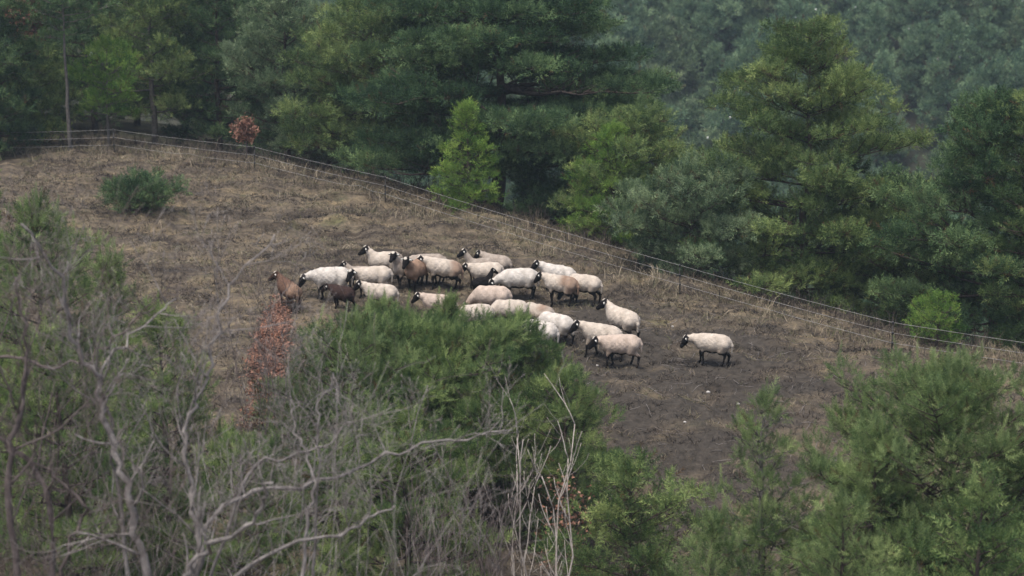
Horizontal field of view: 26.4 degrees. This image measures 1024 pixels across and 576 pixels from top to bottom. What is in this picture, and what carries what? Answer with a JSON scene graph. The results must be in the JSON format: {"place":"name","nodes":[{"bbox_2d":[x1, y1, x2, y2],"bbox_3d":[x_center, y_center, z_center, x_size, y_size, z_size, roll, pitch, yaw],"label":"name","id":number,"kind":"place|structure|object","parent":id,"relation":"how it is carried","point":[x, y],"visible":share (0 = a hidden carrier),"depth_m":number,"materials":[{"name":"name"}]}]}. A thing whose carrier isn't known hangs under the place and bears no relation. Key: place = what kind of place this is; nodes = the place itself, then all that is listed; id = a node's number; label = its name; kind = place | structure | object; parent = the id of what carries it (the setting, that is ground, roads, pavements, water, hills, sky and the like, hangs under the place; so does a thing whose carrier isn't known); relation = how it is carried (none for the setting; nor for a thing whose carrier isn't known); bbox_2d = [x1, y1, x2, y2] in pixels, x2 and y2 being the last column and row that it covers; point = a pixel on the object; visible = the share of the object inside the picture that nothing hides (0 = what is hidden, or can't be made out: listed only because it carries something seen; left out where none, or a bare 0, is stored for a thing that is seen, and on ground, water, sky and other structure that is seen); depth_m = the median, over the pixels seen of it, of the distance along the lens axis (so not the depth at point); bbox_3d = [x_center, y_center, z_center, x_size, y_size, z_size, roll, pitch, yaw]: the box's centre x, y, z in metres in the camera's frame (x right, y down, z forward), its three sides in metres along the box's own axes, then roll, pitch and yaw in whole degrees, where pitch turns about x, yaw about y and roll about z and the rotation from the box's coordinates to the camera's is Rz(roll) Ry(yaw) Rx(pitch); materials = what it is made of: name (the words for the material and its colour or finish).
{"place":"outdoors","nodes":[
{"label":"outdoors","id":0,"kind":"place"},
{"bbox_2d":[0,0,1023,575],"bbox_3d":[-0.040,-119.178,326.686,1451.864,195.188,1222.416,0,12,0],"label":"hillside","id":1,"kind":"structure","parent":0,"point":[694,466],"depth_m":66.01,"materials":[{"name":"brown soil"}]},
{"bbox_2d":[0,0,51,159],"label":"pine tree","id":2,"kind":"object","parent":1,"relation":"on","point":[11,68],"visible":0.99,"depth_m":87.14,"materials":[{"name":"green plant"}]},
{"bbox_2d":[0,35,90,144],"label":"pine tree","id":3,"kind":"object","parent":1,"relation":"on","point":[53,60],"visible":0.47,"depth_m":90.95,"materials":[{"name":"green plant"}]},
{"bbox_2d":[26,0,119,150],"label":"pine tree","id":4,"kind":"object","parent":1,"relation":"on","point":[46,22],"visible":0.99,"depth_m":87.17,"materials":[{"name":"green plant"}]},
{"bbox_2d":[0,181,147,544],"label":"pine tree","id":5,"kind":"object","parent":1,"relation":"on","point":[40,219],"visible":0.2,"depth_m":47.56,"materials":[{"name":"green plant"}]},
{"bbox_2d":[37,0,139,132],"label":"pine tree","id":6,"kind":"object","parent":1,"relation":"on","point":[73,41],"visible":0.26,"depth_m":97.43,"materials":[{"name":"green plant"}]},
{"bbox_2d":[0,305,181,575],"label":"pine tree","id":7,"kind":"object","parent":1,"relation":"on","point":[65,470],"visible":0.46,"depth_m":43.08,"materials":[{"name":"green plant"}]},
{"bbox_2d":[61,32,143,146],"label":"pine tree","id":8,"kind":"object","parent":1,"relation":"on","point":[119,87],"visible":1,"depth_m":88.28,"materials":[{"name":"green plant"}]},
{"bbox_2d":[0,190,214,575],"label":"bare tree","id":9,"kind":"object","parent":1,"relation":"on","point":[11,450],"visible":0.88,"depth_m":31.37,"materials":[{"name":"plant"}]},
{"bbox_2d":[0,139,227,575],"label":"bare shrub","id":10,"kind":"object","parent":1,"relation":"on","point":[102,272],"visible":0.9,"depth_m":29.47,"materials":[{"name":"grey plant"}]},
{"bbox_2d":[51,241,179,481],"bbox_3d":[-9.238,2.178,50.433,2.832,6.765,3.324,9,15,36],"label":"pine tree","id":11,"kind":"object","parent":1,"relation":"on","point":[115,265],"visible":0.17,"depth_m":49.90,"materials":[{"name":"green plant"}]},
{"bbox_2d":[0,335,251,575],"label":"bare shrub","id":12,"kind":"object","parent":1,"relation":"on","point":[72,498],"visible":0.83,"depth_m":30.85,"materials":[{"name":"grey plant"}]},
{"bbox_2d":[94,164,191,215],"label":"juniper bush","id":13,"kind":"object","parent":1,"relation":"on","point":[128,185],"visible":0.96,"depth_m":76.51,"materials":[{"name":"green plant"}]},
{"bbox_2d":[0,298,287,575],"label":"bare shrub","id":14,"kind":"object","parent":1,"relation":"on","point":[140,478],"visible":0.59,"depth_m":36.77,"materials":[{"name":"plant"}]},
{"bbox_2d":[91,0,216,144],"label":"pine tree","id":15,"kind":"object","parent":1,"relation":"on","point":[172,51],"visible":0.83,"depth_m":91.58,"materials":[{"name":"green plant"}]},
{"bbox_2d":[0,167,341,575],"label":"bare tree","id":16,"kind":"object","parent":1,"relation":"on","point":[199,529],"visible":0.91,"depth_m":31.32,"materials":[{"name":"grey plant"}]},
{"bbox_2d":[0,236,342,575],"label":"bare shrub","id":17,"kind":"object","parent":1,"relation":"on","point":[89,368],"visible":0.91,"depth_m":29.35,"materials":[{"name":"grey plant"}]},
{"bbox_2d":[86,289,257,575],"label":"pine tree","id":18,"kind":"object","parent":1,"relation":"on","point":[180,323],"visible":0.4,"depth_m":46.59,"materials":[{"name":"green plant"}]},
{"bbox_2d":[106,0,241,141],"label":"pine tree","id":19,"kind":"object","parent":1,"relation":"on","point":[183,120],"visible":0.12,"depth_m":98.59,"materials":[{"name":"green plant"}]},
{"bbox_2d":[145,0,285,151],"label":"pine tree","id":20,"kind":"object","parent":1,"relation":"on","point":[217,105],"visible":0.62,"depth_m":93.47,"materials":[{"name":"green plant"}]},
{"bbox_2d":[133,413,343,575],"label":"pine tree","id":21,"kind":"object","parent":1,"relation":"on","point":[275,534],"visible":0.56,"depth_m":44.88,"materials":[{"name":"green plant"}]},
{"bbox_2d":[228,111,259,162],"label":"oak sapling","id":22,"kind":"object","parent":1,"relation":"on","point":[245,133],"visible":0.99,"depth_m":85.00,"materials":[{"name":"red plant"}]},
{"bbox_2d":[191,0,314,154],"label":"pine tree","id":23,"kind":"object","parent":1,"relation":"on","point":[249,150],"visible":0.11,"depth_m":100.47,"materials":[{"name":"green plant"}]},
{"bbox_2d":[239,293,295,387],"bbox_3d":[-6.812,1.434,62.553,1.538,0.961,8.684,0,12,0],"label":"dry-leaved sapling","id":24,"kind":"object","parent":1,"relation":"on","point":[281,320],"visible":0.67,"depth_m":62.00,"materials":[{"name":"red plant"}]},
{"bbox_2d":[202,224,333,532],"bbox_3d":[-5.769,2.182,50.088,2.742,7.660,3.053,-11,16,-41],"label":"bare shrub","id":25,"kind":"object","parent":1,"relation":"on","point":[270,376],"visible":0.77,"depth_m":49.60,"materials":[{"name":"brown plant"}]},
{"bbox_2d":[268,271,302,313],"bbox_3d":[-6.728,0.123,65.164,0.572,1.178,1.243,-9,15,-37],"label":"sheep","id":26,"kind":"object","parent":1,"relation":"on","point":[281,286],"visible":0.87,"depth_m":64.92},
{"bbox_2d":[0,226,571,575],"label":"bare shrub","id":27,"kind":"object","parent":1,"relation":"on","point":[257,493],"visible":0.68,"depth_m":35.64,"materials":[{"name":"grey plant"}]},
{"bbox_2d":[215,0,366,161],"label":"pine tree","id":28,"kind":"object","parent":1,"relation":"on","point":[262,38],"visible":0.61,"depth_m":88.88,"materials":[{"name":"green plant"}]},
{"bbox_2d":[90,382,494,575],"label":"bare shrub","id":29,"kind":"object","parent":1,"relation":"on","point":[247,563],"visible":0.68,"depth_m":38.34,"materials":[{"name":"grey plant"}]},
{"bbox_2d":[46,224,541,575],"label":"bare shrub","id":30,"kind":"object","parent":1,"relation":"on","point":[170,474],"visible":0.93,"depth_m":30.29,"materials":[{"name":"grey plant"}]},
{"bbox_2d":[260,15,385,173],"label":"pine tree","id":31,"kind":"object","parent":1,"relation":"on","point":[314,158],"visible":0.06,"depth_m":92.65,"materials":[{"name":"green plant"}]},
{"bbox_2d":[297,267,353,299],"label":"sheep","id":32,"kind":"object","parent":1,"relation":"on","point":[329,275],"visible":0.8,"depth_m":66.47},
{"bbox_2d":[155,315,528,575],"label":"bare tree","id":33,"kind":"object","parent":1,"relation":"on","point":[298,490],"visible":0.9,"depth_m":32.95,"materials":[{"name":"grey plant"}]},
{"bbox_2d":[252,300,441,532],"bbox_3d":[-3.954,3.207,50.866,4.440,6.098,4.624,-5,13,-22],"label":"pine tree","id":34,"kind":"object","parent":1,"relation":"on","point":[350,332],"visible":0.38,"depth_m":50.23,"materials":[{"name":"green plant"}]},
{"bbox_2d":[270,0,463,180],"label":"pine tree","id":35,"kind":"object","parent":1,"relation":"on","point":[333,70],"visible":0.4,"depth_m":84.56,"materials":[{"name":"green plant"}]},
{"bbox_2d":[346,266,393,298],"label":"sheep","id":36,"kind":"object","parent":1,"relation":"on","point":[377,274],"visible":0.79,"depth_m":66.04},
{"bbox_2d":[353,280,399,304],"bbox_3d":[-4.058,0.274,64.981,1.415,1.048,0.544,0,12,2],"label":"sheep","id":37,"kind":"object","parent":1,"relation":"on","point":[391,290],"visible":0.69,"depth_m":64.78},
{"bbox_2d":[232,319,526,575],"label":"bare shrub","id":38,"kind":"object","parent":1,"relation":"on","point":[371,502],"visible":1,"depth_m":29.55,"materials":[{"name":"grey plant"}]},
{"bbox_2d":[193,353,566,575],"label":"bare shrub","id":39,"kind":"object","parent":1,"relation":"on","point":[395,503],"visible":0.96,"depth_m":30.92,"materials":[{"name":"grey plant"}]},
{"bbox_2d":[300,383,517,575],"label":"pine tree","id":40,"kind":"object","parent":1,"relation":"on","point":[405,436],"visible":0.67,"depth_m":46.63,"materials":[{"name":"green plant"}]},
{"bbox_2d":[400,256,428,294],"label":"sheep","id":41,"kind":"object","parent":1,"relation":"on","point":[415,269],"visible":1,"depth_m":67.35},
{"bbox_2d":[249,290,603,497],"bbox_3d":[-2.576,2.737,53.374,8.148,5.526,7.830,6,13,26],"label":"pine tree","id":42,"kind":"object","parent":1,"relation":"on","point":[453,345],"visible":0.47,"depth_m":52.09,"materials":[{"name":"green plant"}]},
{"bbox_2d":[417,255,463,290],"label":"sheep","id":43,"kind":"object","parent":1,"relation":"on","point":[446,268],"visible":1,"depth_m":67.66},
{"bbox_2d":[427,285,471,424],"bbox_3d":[-1.652,2.010,56.856,1.745,4.210,1.800,0,12,0],"label":"pine tree","id":44,"kind":"object","parent":1,"relation":"on","point":[451,301],"visible":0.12,"depth_m":56.27,"materials":[{"name":"green plant"}]},
{"bbox_2d":[382,428,536,575],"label":"bare shrub","id":45,"kind":"object","parent":1,"relation":"on","point":[427,562],"visible":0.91,"depth_m":42.94,"materials":[{"name":"plant"}]},
{"bbox_2d":[428,96,509,213],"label":"pine tree","id":46,"kind":"object","parent":1,"relation":"on","point":[468,189],"visible":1,"depth_m":77.94,"materials":[{"name":"green plant"}]},
{"bbox_2d":[403,425,550,575],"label":"bare shrub","id":47,"kind":"object","parent":1,"relation":"on","point":[496,530],"visible":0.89,"depth_m":43.39,"materials":[{"name":"plant"}]},
{"bbox_2d":[465,285,512,305],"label":"sheep","id":48,"kind":"object","parent":1,"relation":"on","point":[489,295],"visible":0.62,"depth_m":65.06},
{"bbox_2d":[325,0,684,207],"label":"pine tree","id":49,"kind":"object","parent":1,"relation":"on","point":[526,47],"visible":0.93,"depth_m":80.72,"materials":[{"name":"green plant"}]},
{"bbox_2d":[487,268,538,299],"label":"sheep","id":50,"kind":"object","parent":1,"relation":"on","point":[518,278],"visible":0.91,"depth_m":67.30},
{"bbox_2d":[7,129,1023,363],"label":"wire fence","id":51,"kind":"object","parent":1,"relation":"on","point":[679,274],"visible":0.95,"depth_m":72.57,"materials":[{"name":"grey metal"}]},
{"bbox_2d":[454,313,605,467],"bbox_3d":[0.250,2.848,54.959,3.315,4.490,3.761,-9,15,-36],"label":"pine tree","id":52,"kind":"object","parent":1,"relation":"on","point":[551,346],"visible":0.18,"depth_m":54.35,"materials":[{"name":"green plant"}]},
{"bbox_2d":[501,374,588,575],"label":"birch sapling","id":53,"kind":"object","parent":1,"relation":"on","point":[556,526],"visible":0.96,"depth_m":44.75,"materials":[{"name":"grey plant"}]},
{"bbox_2d":[500,166,598,224],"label":"pine tree","id":54,"kind":"object","parent":1,"relation":"on","point":[538,194],"visible":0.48,"depth_m":80.24,"materials":[{"name":"green plant"}]},
{"bbox_2d":[536,311,574,346],"bbox_3d":[1.168,1.194,63.884,1.508,1.000,0.599,6,13,24],"label":"sheep","id":55,"kind":"object","parent":1,"relation":"on","point":[563,323],"visible":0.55,"depth_m":63.54},
{"bbox_2d":[533,271,579,306],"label":"sheep","id":56,"kind":"object","parent":1,"relation":"on","point":[566,285],"visible":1,"depth_m":66.66},
{"bbox_2d":[481,351,632,543],"bbox_3d":[1.171,4.081,51.963,3.584,5.252,3.925,10,16,41],"label":"pine tree","id":57,"kind":"object","parent":1,"relation":"on","point":[581,407],"visible":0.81,"depth_m":51.59,"materials":[{"name":"green plant"}]},
{"bbox_2d":[535,469,600,575],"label":"beech bush","id":58,"kind":"object","parent":1,"relation":"on","point":[563,524],"visible":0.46,"depth_m":48.59,"materials":[{"name":"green plant"}]},
{"bbox_2d":[557,273,602,306],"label":"sheep","id":59,"kind":"object","parent":1,"relation":"on","point":[591,284],"visible":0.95,"depth_m":66.72},
{"bbox_2d":[568,320,622,361],"bbox_3d":[2.429,1.507,62.598,1.609,1.198,0.620,2,12,8],"label":"sheep","id":60,"kind":"object","parent":1,"relation":"on","point":[590,330],"visible":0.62,"depth_m":62.38},
{"bbox_2d":[554,118,669,247],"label":"pine tree","id":61,"kind":"object","parent":1,"relation":"on","point":[612,130],"visible":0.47,"depth_m":76.06,"materials":[{"name":"green plant"}]},
{"bbox_2d":[587,334,642,368],"bbox_3d":[2.928,1.789,61.827,1.585,0.989,0.610,0,12,2],"label":"sheep","id":62,"kind":"object","parent":1,"relation":"on","point":[623,344],"visible":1,"depth_m":61.60},
{"bbox_2d":[575,12,659,90],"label":"hillside pine","id":63,"kind":"object","parent":1,"relation":"on","point":[622,36],"visible":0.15,"depth_m":199.42,"materials":[{"name":"green plant"}]},
{"bbox_2d":[596,298,640,337],"bbox_3d":[3.170,0.988,64.155,1.514,1.278,0.621,11,16,41],"label":"sheep","id":64,"kind":"object","parent":1,"relation":"on","point":[627,321],"visible":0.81,"depth_m":63.84},
{"bbox_2d":[581,0,658,67],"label":"hillside pine","id":65,"kind":"object","parent":1,"relation":"on","point":[634,11],"visible":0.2,"depth_m":205.00,"materials":[{"name":"green plant"}]},
{"bbox_2d":[525,443,718,575],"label":"pine tree","id":66,"kind":"object","parent":1,"relation":"on","point":[624,479],"visible":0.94,"depth_m":46.81,"materials":[{"name":"green plant"}]},
{"bbox_2d":[545,95,710,250],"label":"pine tree","id":67,"kind":"object","parent":1,"relation":"on","point":[643,129],"visible":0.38,"depth_m":76.86,"materials":[{"name":"green plant"}]},
{"bbox_2d":[636,98,698,164],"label":"hillside pine","id":68,"kind":"object","parent":1,"relation":"on","point":[677,123],"visible":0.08,"depth_m":190.40,"materials":[{"name":"green plant"}]},
{"bbox_2d":[634,13,710,109],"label":"hillside pine","id":69,"kind":"object","parent":1,"relation":"on","point":[665,28],"visible":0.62,"depth_m":200.68,"materials":[{"name":"green plant"}]},
{"bbox_2d":[593,146,767,278],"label":"pine tree","id":70,"kind":"object","parent":1,"relation":"on","point":[713,204],"visible":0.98,"depth_m":71.65,"materials":[{"name":"green plant"}]},
{"bbox_2d":[666,95,714,148],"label":"hillside pine","id":71,"kind":"object","parent":1,"relation":"on","point":[694,107],"visible":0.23,"depth_m":191.80,"materials":[{"name":"green plant"}]},
{"bbox_2d":[662,0,734,65],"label":"hillside pine","id":72,"kind":"object","parent":1,"relation":"on","point":[683,4],"visible":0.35,"depth_m":206.27,"materials":[{"name":"green plant"}]},
{"bbox_2d":[680,333,733,365],"bbox_3d":[5.561,1.768,62.256,1.552,0.984,0.582,3,12,12],"label":"sheep","id":73,"kind":"object","parent":1,"relation":"on","point":[719,344],"visible":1,"depth_m":62.02},
{"bbox_2d":[690,41,731,111],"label":"hillside pine","id":74,"kind":"object","parent":1,"relation":"on","point":[712,51],"visible":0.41,"depth_m":200.10,"materials":[{"name":"green plant"}]},
{"bbox_2d":[685,126,739,172],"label":"hillside pine","id":75,"kind":"object","parent":1,"relation":"on","point":[705,137],"visible":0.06,"depth_m":188.29,"materials":[{"name":"green plant"}]},
{"bbox_2d":[665,496,762,575],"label":"pine tree","id":76,"kind":"object","parent":1,"relation":"on","point":[728,566],"visible":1,"depth_m":41.97,"materials":[{"name":"green plant"}]},
{"bbox_2d":[513,298,933,575],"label":"fallen twigs","id":77,"kind":"object","parent":1,"relation":"on","point":[714,379],"visible":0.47,"depth_m":61.14,"materials":[{"name":"grey plant"}]},
{"bbox_2d":[686,0,768,84],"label":"hillside pine","id":78,"kind":"object","parent":1,"relation":"on","point":[728,8],"visible":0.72,"depth_m":203.44,"materials":[{"name":"green plant"}]},
{"bbox_2d":[697,87,795,182],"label":"hillside pine","id":79,"kind":"object","parent":1,"relation":"on","point":[719,118],"visible":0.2,"depth_m":190.30,"materials":[{"name":"green plant"}]},
{"bbox_2d":[680,376,837,575],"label":"pine tree","id":80,"kind":"object","parent":1,"relation":"on","point":[764,397],"visible":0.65,"depth_m":44.59,"materials":[{"name":"green plant"}]},
{"bbox_2d":[714,27,807,119],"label":"hillside pine","id":81,"kind":"object","parent":1,"relation":"on","point":[745,47],"visible":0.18,"depth_m":196.07,"materials":[{"name":"green plant"}]},
{"bbox_2d":[738,0,825,93],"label":"hillside pine","id":82,"kind":"object","parent":1,"relation":"on","point":[796,10],"visible":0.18,"depth_m":198.57,"materials":[{"name":"green plant"}]},
{"bbox_2d":[656,11,950,311],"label":"pine tree","id":83,"kind":"object","parent":1,"relation":"on","point":[811,265],"visible":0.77,"depth_m":72.27,"materials":[{"name":"green plant"}]},
{"bbox_2d":[761,478,916,575],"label":"pine tree","id":84,"kind":"object","parent":1,"relation":"on","point":[836,522],"visible":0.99,"depth_m":39.51,"materials":[{"name":"green plant"}]},
{"bbox_2d":[776,402,947,575],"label":"pine tree","id":85,"kind":"object","parent":1,"relation":"on","point":[877,429],"visible":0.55,"depth_m":42.21,"materials":[{"name":"green plant"}]},
{"bbox_2d":[836,0,901,69],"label":"hillside pine","id":86,"kind":"object","parent":1,"relation":"on","point":[860,6],"visible":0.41,"depth_m":199.83,"materials":[{"name":"green plant"}]},
{"bbox_2d":[729,336,1023,575],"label":"pine tree","id":87,"kind":"object","parent":1,"relation":"on","point":[959,398],"visible":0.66,"depth_m":42.90,"materials":[{"name":"green plant"}]},
{"bbox_2d":[851,0,902,103],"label":"hillside pine","id":88,"kind":"object","parent":1,"relation":"on","point":[877,17],"visible":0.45,"depth_m":195.96,"materials":[{"name":"green plant"}]},
{"bbox_2d":[862,48,913,174],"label":"hillside pine","id":89,"kind":"object","parent":1,"relation":"on","point":[882,59],"visible":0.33,"depth_m":189.60,"materials":[{"name":"green plant"}]},
{"bbox_2d":[813,203,992,339],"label":"pine tree","id":90,"kind":"object","parent":1,"relation":"on","point":[877,266],"visible":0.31,"depth_m":71.57,"materials":[{"name":"green plant"}]},
{"bbox_2d":[884,0,962,60],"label":"hillside pine","id":91,"kind":"object","parent":1,"relation":"on","point":[908,14],"visible":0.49,"depth_m":198.99,"materials":[{"name":"green plant"}]},
{"bbox_2d":[891,19,962,108],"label":"hillside pine","id":92,"kind":"object","parent":1,"relation":"on","point":[919,50],"visible":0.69,"depth_m":193.92,"materials":[{"name":"green plant"}]},
{"bbox_2d":[902,287,970,347],"bbox_3d":[12.733,1.114,65.281,2.099,2.348,2.156,0,12,0],"label":"pine shrub","id":93,"kind":"object","parent":1,"relation":"on","point":[933,307],"visible":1,"depth_m":64.99,"materials":[{"name":"green plant"}]},
{"bbox_2d":[856,81,1023,353],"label":"pine tree","id":94,"kind":"object","parent":1,"relation":"on","point":[946,236],"visible":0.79,"depth_m":68.06,"materials":[{"name":"green plant"}]},
{"bbox_2d":[912,9,979,138],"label":"hillside pine","id":95,"kind":"object","parent":1,"relation":"on","point":[954,25],"visible":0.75,"depth_m":189.87,"materials":[{"name":"green plant"}]},
{"bbox_2d":[883,457,1023,575],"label":"pine tree","id":96,"kind":"object","parent":1,"relation":"on","point":[984,504],"visible":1,"depth_m":38.59,"materials":[{"name":"green plant"}]},
{"bbox_2d":[937,18,1018,98],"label":"hillside pine","id":97,"kind":"object","parent":1,"relation":"on","point":[980,33],"visible":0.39,"depth_m":191.48,"materials":[{"name":"green plant"}]},
{"bbox_2d":[937,57,1023,151],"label":"hillside pine","id":98,"kind":"object","parent":1,"relation":"on","point":[987,72],"visible":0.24,"depth_m":185.87,"materials":[{"name":"green plant"}]},
{"bbox_2d":[957,88,1023,348],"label":"pine tree","id":99,"kind":"object","parent":1,"relation":"on","point":[1006,190],"visible":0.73,"depth_m":66.64,"materials":[{"name":"green plant"}]},
{"bbox_2d":[965,0,1017,57],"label":"hillside pine","id":100,"kind":"object","parent":1,"relation":"on","point":[989,10],"visible":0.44,"depth_m":197.29,"materials":[{"name":"green plant"}]},
{"bbox_2d":[988,39,1023,98],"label":"hillside pine","id":101,"kind":"object","parent":1,"relation":"on","point":[1017,64],"visible":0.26,"depth_m":186.59,"materials":[{"name":"green plant"}]},
{"bbox_2d":[997,0,1023,69],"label":"hillside pine","id":102,"kind":"object","parent":1,"relation":"on","point":[1016,38],"visible":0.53,"depth_m":191.53,"materials":[{"name":"green plant"}]},
{"bbox_2d":[0,124,1023,373],"bbox_3d":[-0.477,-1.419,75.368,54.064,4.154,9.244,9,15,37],"label":"tall grass","id":103,"kind":"structure","parent":0,"point":[345,186],"depth_m":73.71,"materials":[{"name":"brown plant"}]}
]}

